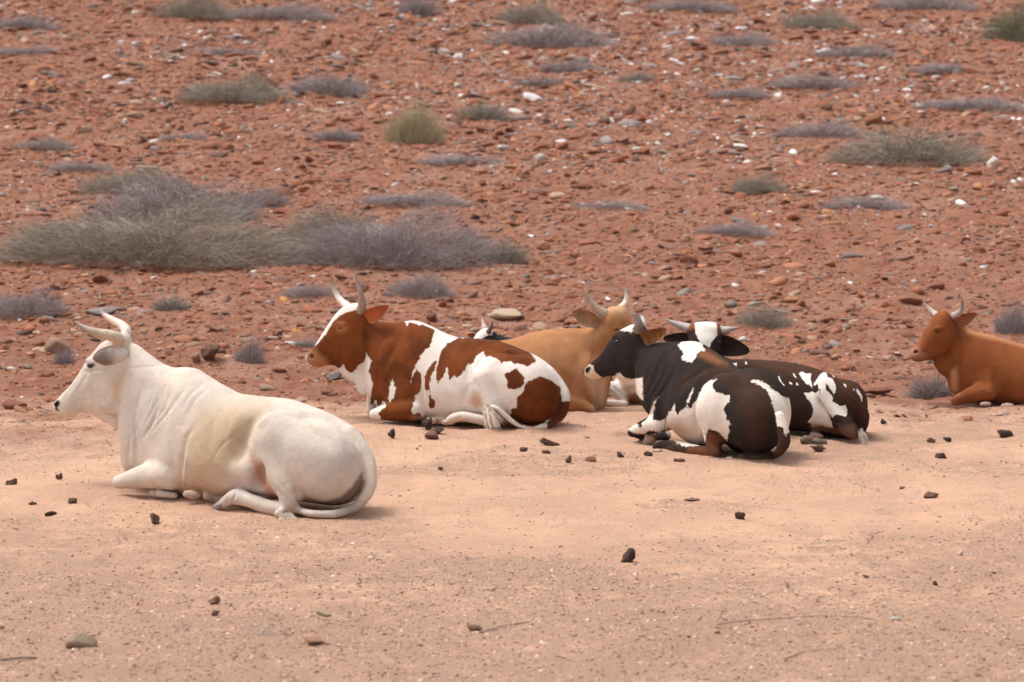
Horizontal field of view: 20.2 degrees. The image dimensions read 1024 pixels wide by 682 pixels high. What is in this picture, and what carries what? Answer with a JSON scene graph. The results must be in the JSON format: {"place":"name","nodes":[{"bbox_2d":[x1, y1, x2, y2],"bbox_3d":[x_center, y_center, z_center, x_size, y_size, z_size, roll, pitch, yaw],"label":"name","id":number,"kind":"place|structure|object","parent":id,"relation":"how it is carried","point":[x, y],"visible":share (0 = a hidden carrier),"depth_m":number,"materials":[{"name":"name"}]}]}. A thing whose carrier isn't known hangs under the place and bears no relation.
{"place":"outdoors","nodes":[
{"label":"outdoors","id":0,"kind":"place"},
{"bbox_2d":[236,611,288,636],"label":"dry weed","id":1,"kind":"object","parent":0,"point":[261,632],"visible":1,"depth_m":14.96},
{"bbox_2d":[0,0,1023,681],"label":"ground","id":2,"kind":"structure","parent":0,"point":[874,500],"depth_m":21.06,"materials":[{"name":"soil"}]},
{"bbox_2d":[2,399,27,409],"bbox_3d":[-4.319,0.564,24.941,0.219,0.098,0.156,9,5,-7],"label":"stone","id":3,"kind":"object","parent":2,"relation":"on","point":[8,404],"visible":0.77,"depth_m":24.89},
{"bbox_2d":[0,656,36,660],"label":"dry twig","id":4,"kind":"object","parent":2,"relation":"on","point":[3,659],"visible":1,"depth_m":14.42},
{"bbox_2d":[0,11,62,29],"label":"dry shrub","id":5,"kind":"object","parent":2,"relation":"on","point":[23,21],"visible":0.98,"depth_m":51.16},
{"bbox_2d":[0,43,65,54],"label":"dry shrub","id":6,"kind":"object","parent":2,"relation":"on","point":[28,50],"visible":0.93,"depth_m":48.40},
{"bbox_2d":[0,278,75,318],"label":"dry shrub","id":7,"kind":"object","parent":2,"relation":"on","point":[19,308],"visible":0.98,"depth_m":29.86,"materials":[{"name":"plant"}]},
{"bbox_2d":[7,135,79,151],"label":"dry shrub","id":8,"kind":"object","parent":2,"relation":"on","point":[40,145],"visible":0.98,"depth_m":40.69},
{"bbox_2d":[44,337,69,352],"bbox_3d":[-4.467,0.054,28.214,0.251,0.195,0.204,-4,5,3],"label":"stone","id":9,"kind":"object","parent":2,"relation":"on","point":[55,342],"visible":0.84,"depth_m":28.15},
{"bbox_2d":[53,310,72,316],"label":"stone","id":10,"kind":"object","parent":2,"relation":"on","point":[66,314],"visible":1,"depth_m":29.85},
{"bbox_2d":[50,341,79,364],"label":"dry weed","id":11,"kind":"object","parent":2,"relation":"on","point":[65,358],"visible":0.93,"depth_m":27.66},
{"bbox_2d":[37,159,115,171],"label":"dry shrub","id":12,"kind":"object","parent":2,"relation":"on","point":[74,166],"visible":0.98,"depth_m":38.95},
{"bbox_2d":[65,633,97,647],"bbox_3d":[-2.216,1.547,14.792,0.168,0.090,0.118,5,2,-31],"label":"stone","id":13,"kind":"object","parent":2,"relation":"on","point":[79,640],"visible":1,"depth_m":14.75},
{"bbox_2d":[81,125,91,132],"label":"stone","id":14,"kind":"object","parent":2,"relation":"on","point":[86,129],"visible":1,"depth_m":42.15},
{"bbox_2d":[91,274,108,282],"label":"stone","id":15,"kind":"object","parent":2,"relation":"on","point":[99,278],"visible":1,"depth_m":31.53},
{"bbox_2d":[85,307,118,315],"bbox_3d":[-4.285,-0.299,30.005,0.342,0.111,0.257,-5,8,-43],"label":"stone","id":16,"kind":"object","parent":2,"relation":"on","point":[107,310],"visible":0.84,"depth_m":29.93,"materials":[{"name":"stone"}]},
{"bbox_2d":[116,71,137,77],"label":"stone","id":17,"kind":"object","parent":2,"relation":"on","point":[126,74],"visible":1,"depth_m":46.72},
{"bbox_2d":[59,155,196,195],"bbox_3d":[-4.922,-2.146,37.049,1.849,0.532,1.055,1,6,0],"label":"dry shrub","id":18,"kind":"object","parent":2,"relation":"on","point":[108,182],"visible":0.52,"depth_m":37.00,"materials":[{"name":"plant"}]},
{"bbox_2d":[150,513,159,523],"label":"dung clod","id":19,"kind":"object","parent":2,"relation":"on","point":[155,518],"visible":1,"depth_m":18.65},
{"bbox_2d":[0,190,333,268],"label":"dry shrub","id":20,"kind":"object","parent":2,"relation":"on","point":[145,243],"visible":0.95,"depth_m":32.65,"materials":[{"name":"plant"}]},
{"bbox_2d":[67,158,276,226],"bbox_3d":[-4.093,-1.836,35.298,2.479,0.913,1.742,2,6,21],"label":"dry shrub","id":21,"kind":"object","parent":2,"relation":"on","point":[157,203],"visible":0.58,"depth_m":35.16,"materials":[{"name":"plant"}]},
{"bbox_2d":[149,292,197,311],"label":"dry shrub","id":22,"kind":"object","parent":2,"relation":"on","point":[163,305],"visible":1,"depth_m":30.11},
{"bbox_2d":[155,130,211,140],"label":"dry shrub","id":23,"kind":"object","parent":2,"relation":"on","point":[182,136],"visible":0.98,"depth_m":41.31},
{"bbox_2d":[145,0,237,19],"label":"dry shrub","id":24,"kind":"object","parent":2,"relation":"on","point":[187,8],"visible":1,"depth_m":52.99,"materials":[{"name":"plant"}]},
{"bbox_2d":[190,352,200,361],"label":"stone","id":25,"kind":"object","parent":2,"relation":"on","point":[195,356],"visible":1,"depth_m":27.70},
{"bbox_2d":[200,344,220,359],"bbox_3d":[-2.926,0.121,27.792,0.227,0.192,0.182,2,6,36],"label":"stone","id":26,"kind":"object","parent":2,"relation":"on","point":[209,351],"visible":1,"depth_m":27.75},
{"bbox_2d":[207,596,220,604],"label":"dung clod","id":27,"kind":"object","parent":2,"relation":"on","point":[215,600],"visible":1,"depth_m":15.90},
{"bbox_2d":[53,309,376,519],"bbox_3d":[-2.023,0.474,19.642,2.724,1.271,0.829,5,7,40],"label":"cow","id":28,"kind":"object","parent":2,"relation":"on","point":[190,433],"visible":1,"depth_m":19.31},
{"bbox_2d":[206,152,228,157],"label":"stone","id":29,"kind":"object","parent":2,"relation":"on","point":[219,154],"visible":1,"depth_m":39.79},
{"bbox_2d":[179,45,266,55],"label":"dry shrub","id":30,"kind":"object","parent":2,"relation":"on","point":[227,51],"visible":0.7,"depth_m":48.93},
{"bbox_2d":[221,142,232,149],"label":"stone","id":31,"kind":"object","parent":2,"relation":"on","point":[226,146],"visible":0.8,"depth_m":40.52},
{"bbox_2d":[166,69,301,102],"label":"dry shrub","id":32,"kind":"object","parent":2,"relation":"on","point":[225,92],"visible":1,"depth_m":44.51,"materials":[{"name":"plant"}]},
{"bbox_2d":[232,328,267,363],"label":"dry weed","id":33,"kind":"object","parent":2,"relation":"on","point":[251,355],"visible":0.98,"depth_m":27.70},
{"bbox_2d":[226,183,294,208],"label":"dry shrub","id":34,"kind":"object","parent":2,"relation":"on","point":[265,196],"visible":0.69,"depth_m":36.23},
{"bbox_2d":[246,71,277,87],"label":"stone","id":35,"kind":"object","parent":2,"relation":"on","point":[264,75],"visible":0.5,"depth_m":45.79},
{"bbox_2d":[221,0,347,20],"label":"dry shrub","id":36,"kind":"object","parent":2,"relation":"on","point":[270,13],"visible":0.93,"depth_m":53.42,"materials":[{"name":"plant"}]},
{"bbox_2d":[290,334,317,348],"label":"dry weed","id":37,"kind":"object","parent":2,"relation":"on","point":[299,343],"visible":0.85,"depth_m":28.35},
{"bbox_2d":[301,179,315,184],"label":"stone","id":38,"kind":"object","parent":2,"relation":"on","point":[307,181],"visible":1,"depth_m":37.68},
{"bbox_2d":[279,281,342,298],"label":"dry shrub","id":39,"kind":"object","parent":2,"relation":"on","point":[297,292],"visible":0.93,"depth_m":30.85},
{"bbox_2d":[304,634,324,643],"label":"stone","id":40,"kind":"object","parent":2,"relation":"on","point":[309,639],"visible":1,"depth_m":14.74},
{"bbox_2d":[268,194,388,241],"bbox_3d":[-2.107,-1.462,34.007,1.454,0.609,1.021,2,6,21],"label":"dry shrub","id":41,"kind":"object","parent":2,"relation":"on","point":[317,222],"visible":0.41,"depth_m":33.94,"materials":[{"name":"plant"}]},
{"bbox_2d":[286,67,374,94],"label":"dry shrub","id":42,"kind":"object","parent":2,"relation":"on","point":[340,87],"visible":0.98,"depth_m":45.36,"materials":[{"name":"plant"}]},
{"bbox_2d":[326,372,341,379],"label":"stone","id":43,"kind":"object","parent":2,"relation":"on","point":[333,375],"visible":0.94,"depth_m":26.68,"materials":[{"name":"stone"}]},
{"bbox_2d":[303,121,364,139],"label":"dry shrub","id":44,"kind":"object","parent":2,"relation":"on","point":[334,134],"visible":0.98,"depth_m":41.29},
{"bbox_2d":[377,11,392,16],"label":"stone","id":45,"kind":"object","parent":2,"relation":"on","point":[387,13],"visible":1,"depth_m":54.17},
{"bbox_2d":[274,192,548,270],"bbox_3d":[-1.146,-1.291,32.799,3.262,0.868,1.603,1,6,0],"label":"dry shrub","id":46,"kind":"object","parent":2,"relation":"on","point":[395,244],"visible":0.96,"depth_m":32.57,"materials":[{"name":"plant"}]},
{"bbox_2d":[375,91,448,144],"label":"dry shrub","id":47,"kind":"object","parent":2,"relation":"on","point":[424,130],"visible":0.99,"depth_m":40.90,"materials":[{"name":"plant"}]},
{"bbox_2d":[350,188,480,207],"bbox_3d":[-1.160,-1.839,36.365,1.925,0.249,1.059,1,6,0],"label":"dry shrub","id":48,"kind":"object","parent":2,"relation":"on","point":[405,199],"visible":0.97,"depth_m":36.25,"materials":[{"name":"plant"}]},
{"bbox_2d":[375,263,459,297],"bbox_3d":[-1.000,-0.662,30.952,0.955,0.381,0.545,1,6,0],"label":"dry shrub","id":49,"kind":"object","parent":2,"relation":"on","point":[416,286],"visible":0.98,"depth_m":30.92,"materials":[{"name":"plant"}]},
{"bbox_2d":[388,0,446,15],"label":"dry shrub","id":50,"kind":"object","parent":2,"relation":"on","point":[418,7],"visible":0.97,"depth_m":54.58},
{"bbox_2d":[421,417,431,429],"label":"stone","id":51,"kind":"object","parent":2,"relation":"on","point":[426,423],"visible":0.98,"depth_m":23.23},
{"bbox_2d":[424,430,437,438],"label":"stone","id":52,"kind":"object","parent":2,"relation":"on","point":[433,434],"visible":1,"depth_m":22.70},
{"bbox_2d":[426,313,435,321],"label":"stone","id":53,"kind":"object","parent":2,"relation":"on","point":[431,317],"visible":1,"depth_m":29.58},
{"bbox_2d":[305,274,569,429],"bbox_3d":[-0.591,0.074,23.772,2.243,1.251,0.895,4,7,32],"label":"cow","id":54,"kind":"object","parent":2,"relation":"on","point":[412,370],"visible":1,"depth_m":23.49},
{"bbox_2d":[412,153,509,164],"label":"dry shrub","id":55,"kind":"object","parent":2,"relation":"on","point":[437,160],"visible":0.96,"depth_m":39.19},
{"bbox_2d":[467,624,482,629],"bbox_3d":[-0.197,1.507,15.092,0.089,0.031,0.059,12,7,8],"label":"bark chip","id":56,"kind":"object","parent":2,"relation":"on","point":[474,627],"visible":1,"depth_m":15.09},
{"bbox_2d":[466,98,486,104],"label":"stone","id":57,"kind":"object","parent":2,"relation":"on","point":[471,100],"visible":0.57,"depth_m":44.28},
{"bbox_2d":[446,94,521,120],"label":"dry shrub","id":58,"kind":"object","parent":2,"relation":"on","point":[480,112],"visible":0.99,"depth_m":42.87,"materials":[{"name":"plant"}]},
{"bbox_2d":[489,308,523,319],"bbox_3d":[-0.056,-0.272,29.905,0.364,0.125,0.278,0,6,-2],"label":"stone","id":59,"kind":"object","parent":2,"relation":"on","point":[505,313],"visible":1,"depth_m":29.83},
{"bbox_2d":[480,229,532,263],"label":"dry shrub","id":60,"kind":"object","parent":2,"relation":"on","point":[514,255],"visible":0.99,"depth_m":32.64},
{"bbox_2d":[0,0,1023,438],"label":"scree","id":61,"kind":"structure","parent":2,"relation":"on","point":[524,96],"depth_m":41.75,"materials":[{"name":"gravel"}]},
{"bbox_2d":[327,142,341,148],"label":"stone","id":62,"kind":"object","parent":61,"relation":"on","point":[332,145],"visible":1,"depth_m":40.43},
{"bbox_2d":[537,56,604,72],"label":"dry shrub","id":63,"kind":"object","parent":61,"relation":"on","point":[561,66],"visible":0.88,"depth_m":48.23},
{"bbox_2d":[0,406,1023,681],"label":"pebbles","id":64,"kind":"object","parent":2,"relation":"on","point":[654,620],"visible":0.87,"depth_m":15.48,"materials":[{"name":"gravel"}]},
{"bbox_2d":[494,0,569,23],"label":"dry shrub","id":65,"kind":"object","parent":2,"relation":"on","point":[532,16],"visible":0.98,"depth_m":53.72,"materials":[{"name":"plant"}]},
{"bbox_2d":[510,73,566,85],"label":"dry shrub","id":66,"kind":"object","parent":2,"relation":"on","point":[537,82],"visible":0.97,"depth_m":46.54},
{"bbox_2d":[467,317,611,380],"bbox_3d":[0.229,0.135,25.737,1.336,0.683,0.548,0,6,0],"label":"cow","id":67,"kind":"object","parent":2,"relation":"on","point":[489,333],"visible":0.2,"depth_m":25.65},
{"bbox_2d":[535,154,545,161],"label":"stone","id":68,"kind":"object","parent":2,"relation":"on","point":[540,157],"visible":1,"depth_m":39.53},
{"bbox_2d":[535,241,549,249],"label":"stone","id":69,"kind":"object","parent":2,"relation":"on","point":[543,245],"visible":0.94,"depth_m":33.52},
{"bbox_2d":[539,438,559,445],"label":"dung clod","id":70,"kind":"object","parent":2,"relation":"on","point":[544,441],"visible":1,"depth_m":22.38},
{"bbox_2d":[474,14,625,47],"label":"dry shrub","id":71,"kind":"object","parent":2,"relation":"on","point":[549,38],"visible":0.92,"depth_m":51.30,"materials":[{"name":"plant"}]},
{"bbox_2d":[501,287,632,412],"bbox_3d":[0.263,0.093,24.561,1.796,1.100,0.742,0,6,0],"label":"cow","id":72,"kind":"object","parent":2,"relation":"on","point":[569,355],"visible":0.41,"depth_m":24.43},
{"bbox_2d":[578,240,600,244],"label":"stone","id":73,"kind":"object","parent":2,"relation":"on","point":[586,242],"visible":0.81,"depth_m":33.81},
{"bbox_2d":[600,113,609,122],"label":"stone","id":74,"kind":"object","parent":2,"relation":"on","point":[605,117],"visible":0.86,"depth_m":42.65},
{"bbox_2d":[569,198,653,210],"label":"dry shrub","id":75,"kind":"object","parent":2,"relation":"on","point":[610,206],"visible":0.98,"depth_m":36.12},
{"bbox_2d":[606,378,640,406],"bbox_3d":[1.336,0.341,25.054,1.134,0.471,0.507,0,6,0],"label":"cow","id":76,"kind":"object","parent":2,"relation":"on","point":[623,394],"visible":0.16,"depth_m":24.86},
{"bbox_2d":[621,548,635,562],"bbox_3d":[0.696,1.294,17.226,0.100,0.099,0.076,-9,4,13],"label":"dung clod","id":77,"kind":"object","parent":2,"relation":"on","point":[629,555],"visible":1,"depth_m":17.20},
{"bbox_2d":[614,63,659,82],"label":"dry shrub","id":78,"kind":"object","parent":2,"relation":"on","point":[635,77],"visible":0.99,"depth_m":46.93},
{"bbox_2d":[583,311,790,459],"bbox_3d":[1.345,0.319,22.120,2.367,1.037,0.756,6,8,45],"label":"cow","id":79,"kind":"object","parent":2,"relation":"on","point":[703,399],"visible":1,"depth_m":21.82},
{"bbox_2d":[679,255,697,262],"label":"stone","id":80,"kind":"object","parent":2,"relation":"on","point":[685,258],"visible":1,"depth_m":32.69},
{"bbox_2d":[640,0,745,11],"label":"dry shrub","id":81,"kind":"object","parent":2,"relation":"on","point":[704,5],"visible":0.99,"depth_m":55.89,"materials":[{"name":"plant"}]},
{"bbox_2d":[723,301,737,307],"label":"stone","id":82,"kind":"object","parent":2,"relation":"on","point":[730,304],"visible":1,"depth_m":30.41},
{"bbox_2d":[693,216,778,236],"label":"dry shrub","id":83,"kind":"object","parent":2,"relation":"on","point":[733,229],"visible":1,"depth_m":34.38,"materials":[{"name":"plant"}]},
{"bbox_2d":[733,192,746,198],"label":"stone","id":84,"kind":"object","parent":2,"relation":"on","point":[739,195],"visible":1,"depth_m":36.81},
{"bbox_2d":[735,511,744,519],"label":"dung clod","id":85,"kind":"object","parent":2,"relation":"on","point":[739,515],"visible":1,"depth_m":18.77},
{"bbox_2d":[706,85,774,97],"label":"dry shrub","id":86,"kind":"object","parent":2,"relation":"on","point":[739,93],"visible":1,"depth_m":45.02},
{"bbox_2d":[707,29,783,45],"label":"dry shrub","id":87,"kind":"object","parent":2,"relation":"on","point":[736,40],"visible":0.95,"depth_m":51.17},
{"bbox_2d":[727,170,790,193],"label":"dry shrub","id":88,"kind":"object","parent":2,"relation":"on","point":[753,188],"visible":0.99,"depth_m":37.14,"materials":[{"name":"plant"}]},
{"bbox_2d":[729,297,797,329],"bbox_3d":[2.579,-0.296,29.487,0.693,0.350,0.487,2,6,21],"label":"dry weed","id":89,"kind":"object","parent":2,"relation":"on","point":[778,321],"visible":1,"depth_m":29.45,"materials":[{"name":"plant"}]},
{"bbox_2d":[663,319,870,444],"bbox_3d":[2.096,0.294,22.885,1.760,0.926,0.986,3,6,29],"label":"cow","id":90,"kind":"object","parent":2,"relation":"on","point":[822,403],"visible":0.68,"depth_m":22.64},
{"bbox_2d":[718,615,872,624],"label":"dry twig","id":91,"kind":"object","parent":2,"relation":"on","point":[788,617],"visible":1,"depth_m":15.39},
{"bbox_2d":[760,70,863,88],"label":"dry shrub","id":92,"kind":"object","parent":2,"relation":"on","point":[796,82],"visible":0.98,"depth_m":45.98,"materials":[{"name":"plant"}]},
{"bbox_2d":[810,444,825,451],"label":"dung clod","id":93,"kind":"object","parent":2,"relation":"on","point":[819,448],"visible":1,"depth_m":21.97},
{"bbox_2d":[808,349,829,355],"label":"stone","id":94,"kind":"object","parent":2,"relation":"on","point":[819,352],"visible":0.95,"depth_m":28.01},
{"bbox_2d":[765,117,873,137],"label":"dry shrub","id":95,"kind":"object","parent":2,"relation":"on","point":[821,129],"visible":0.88,"depth_m":41.28,"materials":[{"name":"plant"}]},
{"bbox_2d":[777,6,863,29],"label":"dry shrub","id":96,"kind":"object","parent":2,"relation":"on","point":[802,20],"visible":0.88,"depth_m":53.67,"materials":[{"name":"plant"}]},
{"bbox_2d":[820,103,832,109],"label":"stone","id":97,"kind":"object","parent":2,"relation":"on","point":[827,106],"visible":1,"depth_m":43.62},
{"bbox_2d":[842,252,863,257],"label":"stone","id":98,"kind":"object","parent":2,"relation":"on","point":[850,255],"visible":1,"depth_m":33.06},
{"bbox_2d":[806,42,900,58],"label":"dry shrub","id":99,"kind":"object","parent":2,"relation":"on","point":[860,52],"visible":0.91,"depth_m":49.52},
{"bbox_2d":[816,193,916,210],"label":"dry shrub","id":100,"kind":"object","parent":2,"relation":"on","point":[854,203],"visible":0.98,"depth_m":36.09,"materials":[{"name":"plant"}]},
{"bbox_2d":[865,111,881,125],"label":"stone","id":101,"kind":"object","parent":2,"relation":"on","point":[874,118],"visible":0.97,"depth_m":42.12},
{"bbox_2d":[864,388,892,394],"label":"stone","id":102,"kind":"object","parent":2,"relation":"on","point":[877,391],"visible":0.86,"depth_m":25.48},
{"bbox_2d":[813,115,1000,166],"bbox_3d":[5.489,-2.760,39.309,2.517,0.752,1.768,2,6,21],"label":"dry shrub","id":103,"kind":"object","parent":2,"relation":"on","point":[907,151],"visible":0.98,"depth_m":39.14,"materials":[{"name":"plant"}]},
{"bbox_2d":[898,295,922,304],"bbox_3d":[4.246,-0.432,30.636,0.271,0.105,0.202,3,5,-4],"label":"stone","id":104,"kind":"object","parent":2,"relation":"on","point":[912,300],"visible":1,"depth_m":30.57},
{"bbox_2d":[915,85,930,92],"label":"stone","id":105,"kind":"object","parent":2,"relation":"on","point":[926,88],"visible":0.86,"depth_m":45.32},
{"bbox_2d":[863,0,987,10],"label":"dry shrub","id":106,"kind":"object","parent":2,"relation":"on","point":[933,4],"visible":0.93,"depth_m":58.03,"materials":[{"name":"plant"}]},
{"bbox_2d":[896,370,956,399],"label":"dry weed","id":107,"kind":"object","parent":2,"relation":"on","point":[931,389],"visible":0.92,"depth_m":25.38,"materials":[{"name":"plant"}]},
{"bbox_2d":[923,491,938,497],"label":"dung clod","id":108,"kind":"object","parent":2,"relation":"on","point":[928,494],"visible":1,"depth_m":19.59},
{"bbox_2d":[925,281,944,289],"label":"stone","id":109,"kind":"object","parent":2,"relation":"on","point":[939,285],"visible":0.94,"depth_m":31.39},
{"bbox_2d":[903,59,989,72],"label":"dry shrub","id":110,"kind":"object","parent":2,"relation":"on","point":[938,68],"visible":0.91,"depth_m":47.47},
{"bbox_2d":[904,93,1023,110],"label":"dry shrub","id":111,"kind":"object","parent":2,"relation":"on","point":[979,103],"visible":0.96,"depth_m":43.52,"materials":[{"name":"plant"}]},
{"bbox_2d":[909,300,1023,405],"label":"cow","id":112,"kind":"object","parent":2,"relation":"on","point":[982,369],"visible":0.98,"depth_m":24.92},
{"bbox_2d":[963,66,983,73],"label":"stone","id":113,"kind":"object","parent":2,"relation":"on","point":[971,69],"visible":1,"depth_m":47.24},
{"bbox_2d":[986,156,998,166],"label":"stone","id":114,"kind":"object","parent":2,"relation":"on","point":[993,161],"visible":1,"depth_m":38.83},
{"bbox_2d":[977,0,1023,41],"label":"dry shrub","id":115,"kind":"object","parent":2,"relation":"on","point":[1013,30],"visible":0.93,"depth_m":52.15,"materials":[{"name":"plant"}]},
{"bbox_2d":[987,277,1023,334],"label":"dry weed","id":116,"kind":"object","parent":2,"relation":"on","point":[1009,326],"visible":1,"depth_m":29.07,"materials":[{"name":"plant"}]},
{"bbox_2d":[997,430,1013,437],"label":"dung clod","id":117,"kind":"object","parent":2,"relation":"on","point":[1005,433],"visible":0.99,"depth_m":22.89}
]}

